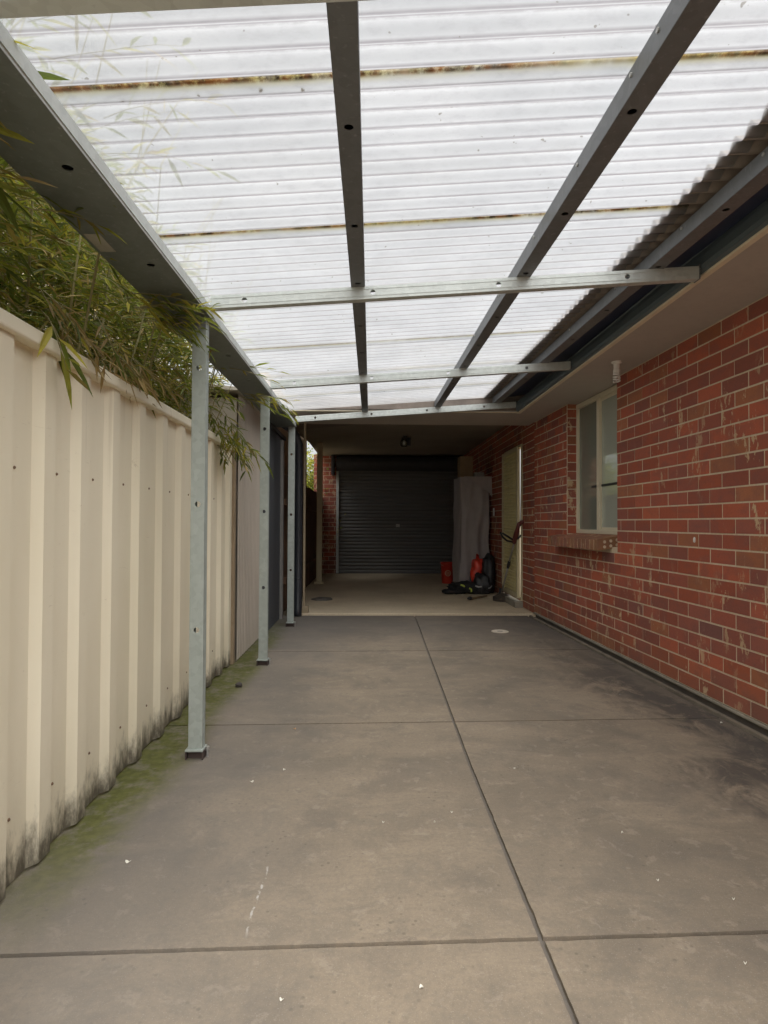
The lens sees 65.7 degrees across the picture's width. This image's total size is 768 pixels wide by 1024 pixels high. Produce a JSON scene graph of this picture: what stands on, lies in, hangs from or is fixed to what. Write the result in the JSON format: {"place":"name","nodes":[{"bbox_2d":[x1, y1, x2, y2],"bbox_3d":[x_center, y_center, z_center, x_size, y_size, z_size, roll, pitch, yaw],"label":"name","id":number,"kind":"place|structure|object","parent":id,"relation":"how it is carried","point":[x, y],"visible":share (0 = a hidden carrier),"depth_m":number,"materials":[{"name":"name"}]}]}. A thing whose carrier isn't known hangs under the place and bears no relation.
{"place":"outdoors","nodes":[
{"label":"outdoors","id":0,"kind":"place"},
{"bbox_2d":[0,722,537,957],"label":"driveway slab","id":1,"kind":"structure","parent":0,"point":[220,851],"depth_m":1.87,"materials":[{"name":"concrete"}]},
{"bbox_2d":[0,307,235,901],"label":"sheet fence","id":2,"kind":"object","parent":1,"relation":"on","point":[95,503],"visible":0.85,"depth_m":2.11,"materials":[{"name":"beige metal"}]},
{"bbox_2d":[0,0,767,759],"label":"carport","id":3,"kind":"object","parent":1,"relation":"on","point":[62,156],"visible":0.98,"depth_m":1.99,"materials":[{"name":"grey metal"}]},
{"bbox_2d":[0,941,572,1023],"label":"driveway slab","id":4,"kind":"structure","parent":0,"point":[493,983],"depth_m":1.34,"materials":[{"name":"concrete"}]},
{"bbox_2d":[167,651,451,725],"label":"driveway slab","id":5,"kind":"structure","parent":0,"point":[333,687],"depth_m":3.71,"materials":[{"name":"concrete"}]},
{"bbox_2d":[245,616,425,651],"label":"driveway slab","id":6,"kind":"structure","parent":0,"point":[345,633],"depth_m":5.55,"materials":[{"name":"concrete"}]},
{"bbox_2d":[262,422,285,630],"bbox_3d":[-1.127,0.147,6.084,0.065,2.020,1.360,0,-1,-1],"label":"dark fence","id":7,"kind":"object","parent":6,"relation":"on","point":[276,534],"visible":0.73,"depth_m":6.21,"materials":[{"name":"black metal"}]},
{"bbox_2d":[0,0,767,519],"label":"sky","id":8,"kind":"structure","parent":0,"point":[643,15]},
{"bbox_2d":[283,526,520,615],"bbox_3d":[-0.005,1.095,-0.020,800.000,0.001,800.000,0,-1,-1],"label":"ground","id":9,"kind":"structure","parent":0,"point":[285,613],"depth_m":12.40,"materials":[{"name":"grey concrete"}]},
{"bbox_2d":[0,169,167,376],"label":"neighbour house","id":10,"kind":"structure","parent":9,"relation":"on","point":[83,265],"depth_m":5.20,"materials":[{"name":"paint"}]},
{"bbox_2d":[0,12,197,331],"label":"bamboo","id":11,"kind":"object","parent":9,"relation":"on","point":[5,206],"visible":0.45,"depth_m":1.70,"materials":[{"name":"green plant"}]},
{"bbox_2d":[0,58,228,417],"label":"bamboo","id":12,"kind":"object","parent":9,"relation":"on","point":[160,318],"visible":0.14,"depth_m":2.62,"materials":[{"name":"green plant"}]},
{"bbox_2d":[0,13,241,408],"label":"bamboo","id":13,"kind":"object","parent":9,"relation":"on","point":[61,322],"visible":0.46,"depth_m":2.16,"materials":[{"name":"green plant"}]},
{"bbox_2d":[18,151,263,420],"bbox_3d":[-1.485,-0.444,3.411,1.496,3.103,1.396,0,-1,-1],"label":"bamboo","id":14,"kind":"object","parent":9,"relation":"on","point":[176,354],"visible":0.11,"depth_m":3.42,"materials":[{"name":"green plant"}]},
{"bbox_2d":[58,198,299,481],"bbox_3d":[-1.410,-0.508,4.052,1.684,3.254,1.329,0,-1,-1],"label":"bamboo","id":15,"kind":"object","parent":9,"relation":"on","point":[234,442],"visible":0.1,"depth_m":4.02,"materials":[{"name":"green plant"}]},
{"bbox_2d":[151,379,259,661],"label":"garden shed","id":16,"kind":"structure","parent":9,"relation":"on","point":[247,566],"depth_m":4.77,"materials":[{"name":"beige metal"}]},
{"bbox_2d":[259,372,306,485],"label":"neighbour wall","id":17,"kind":"structure","parent":9,"relation":"on","point":[279,394],"depth_m":8.09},
{"bbox_2d":[307,442,344,528],"bbox_3d":[-1.675,-0.200,12.840,2.110,2.970,3.018,0,-1,-1],"label":"shrub","id":18,"kind":"object","parent":9,"relation":"on","point":[310,475],"visible":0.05,"depth_m":12.64,"materials":[{"name":"green plant"}]},
{"bbox_2d":[281,103,767,742],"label":"brick house","id":19,"kind":"structure","parent":9,"relation":"on","point":[633,483],"depth_m":4.24,"materials":[{"name":"brick"}]},
{"bbox_2d":[331,455,458,573],"bbox_3d":[0.283,0.063,11.925,2.668,2.366,0.410,0,-1,-1],"label":"roller door","id":20,"kind":"structure","parent":19,"relation":"in","point":[398,510],"depth_m":12.09,"materials":[{"name":"grey metal"}]},
{"bbox_2d":[400,436,410,446],"bbox_3d":[0.332,-1.097,9.232,0.167,0.164,0.122,0,-1,-1],"label":"garage lamp","id":21,"kind":"object","parent":19,"relation":"attached to","point":[406,439],"visible":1,"depth_m":9.21,"materials":[{"name":"black plastic"}]},
{"bbox_2d":[502,444,522,600],"bbox_3d":[1.688,0.133,7.729,0.112,1.923,0.936,0,-1,-1],"label":"screen door","id":22,"kind":"structure","parent":19,"relation":"in","point":[511,458],"depth_m":7.63,"materials":[{"name":"beige paint"}]},
{"bbox_2d":[548,384,617,550],"bbox_3d":[1.853,-0.395,5.297,0.370,1.500,1.901,0,-1,-3],"label":"window","id":23,"kind":"structure","parent":19,"relation":"in","point":[596,417],"depth_m":5.22,"materials":[{"name":"beige metal"}]},
{"bbox_2d":[611,360,621,382],"bbox_3d":[1.654,-0.993,4.228,0.072,0.151,0.072,0,-1,-1],"label":"soffit lamp","id":24,"kind":"object","parent":19,"relation":"hanging from","point":[616,370],"visible":1,"depth_m":4.21,"materials":[{"name":"white plastic"}]},
{"bbox_2d":[302,573,535,616],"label":"garage floor","id":25,"kind":"structure","parent":0,"point":[386,594],"depth_m":8.05,"materials":[{"name":"concrete"}]},
{"bbox_2d":[283,475,322,611],"bbox_3d":[-1.216,0.404,9.547,0.074,1.632,5.596,0,-1,-1],"label":"paling fence","id":26,"kind":"object","parent":25,"relation":"on","point":[311,533],"visible":0.25,"depth_m":9.56,"materials":[{"name":"grey metal"}]},
{"bbox_2d":[311,597,331,600],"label":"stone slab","id":27,"kind":"structure","parent":25,"relation":"on","point":[322,598],"depth_m":7.85,"materials":[{"name":"stone"}]},
{"bbox_2d":[440,562,452,583],"bbox_3d":[1.080,1.037,10.160,0.246,0.360,0.238,0,-1,-1],"label":"bucket","id":28,"kind":"object","parent":25,"relation":"on","point":[446,573],"visible":0.83,"depth_m":10.07,"materials":[{"name":"red plastic"}]},
{"bbox_2d":[442,580,489,593],"bbox_3d":[1.191,1.093,8.681,0.710,0.194,0.345,0,-1,-1],"label":"duffel bag","id":29,"kind":"object","parent":25,"relation":"on","point":[464,587],"visible":0.91,"depth_m":8.56,"materials":[{"name":"black fabric"}]},
{"bbox_2d":[452,476,491,581],"bbox_3d":[1.384,0.331,9.395,0.523,1.746,0.670,0,-1,-1],"label":"cover","id":30,"kind":"object","parent":25,"relation":"on","point":[471,511],"visible":0.77,"depth_m":9.11,"materials":[{"name":"fabric"}]},
{"bbox_2d":[458,456,472,476],"bbox_3d":[1.290,-0.709,9.446,0.200,0.325,0.300,0,-1,-1],"label":"cardboard box","id":31,"kind":"object","parent":30,"relation":"on","point":[465,465],"visible":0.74,"depth_m":9.30,"materials":[{"name":"brown cardboard"}]},
{"bbox_2d":[470,554,482,581],"bbox_3d":[1.416,0.894,8.882,0.269,0.550,0.196,0,-1,-1],"label":"shopping bag","id":32,"kind":"object","parent":25,"relation":"on","point":[476,564],"visible":0.45,"depth_m":8.81,"materials":[{"name":"red plastic"}]},
{"bbox_2d":[467,595,486,599],"bbox_3d":[1.280,1.154,8.076,0.053,0.050,0.480,-1,-1,42],"label":"hand tool","id":33,"kind":"object","parent":25,"relation":"on","point":[471,598],"visible":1,"depth_m":8.00,"materials":[{"name":"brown wood"}]},
{"bbox_2d":[473,553,495,593],"bbox_3d":[1.479,0.894,8.731,0.343,0.597,0.366,0,-1,-1],"label":"rubbish bag","id":34,"kind":"object","parent":25,"relation":"on","point":[484,578],"visible":0.81,"depth_m":8.71,"materials":[{"name":"black plastic"}]},
{"bbox_2d":[493,520,523,601],"bbox_3d":[1.571,0.636,7.557,0.276,1.070,0.782,0,-1,1],"label":"string trimmer","id":35,"kind":"object","parent":25,"relation":"on","point":[500,596],"visible":0.84,"depth_m":7.46,"materials":[{"name":"black plastic"}]},
{"bbox_2d":[473,472,483,475],"bbox_3d":[1.469,-0.580,9.215,0.150,0.060,0.105,0,-1,-1],"label":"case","id":36,"kind":"object","parent":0,"point":[478,473],"visible":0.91,"depth_m":9.17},
{"bbox_2d":[414,617,576,1023],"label":"slab joint bed","id":37,"kind":"object","parent":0,"point":[558,983],"depth_m":1.77,"materials":[{"name":"grey concrete"}]},
{"bbox_2d":[415,616,589,650],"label":"driveway slab","id":38,"kind":"structure","parent":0,"point":[456,633],"depth_m":5.61,"materials":[{"name":"concrete"}]},
{"bbox_2d":[491,630,508,632],"bbox_3d":[1.124,1.156,5.762,0.164,0.007,0.164,0,-1,-1],"label":"drain cover","id":39,"kind":"object","parent":38,"relation":"on","point":[500,631],"visible":1,"depth_m":5.75,"materials":[{"name":"plastic"}]},
{"bbox_2d":[428,650,718,721],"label":"driveway slab","id":40,"kind":"structure","parent":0,"point":[517,685],"depth_m":3.76,"materials":[{"name":"concrete"}]},
{"bbox_2d":[455,718,767,941],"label":"driveway slab","id":41,"kind":"structure","parent":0,"point":[682,804],"depth_m":2.10,"materials":[{"name":"concrete"}]},
{"bbox_2d":[545,934,767,1023],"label":"driveway slab","id":42,"kind":"structure","parent":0,"point":[696,980],"depth_m":1.37,"materials":[{"name":"concrete"}]}
]}

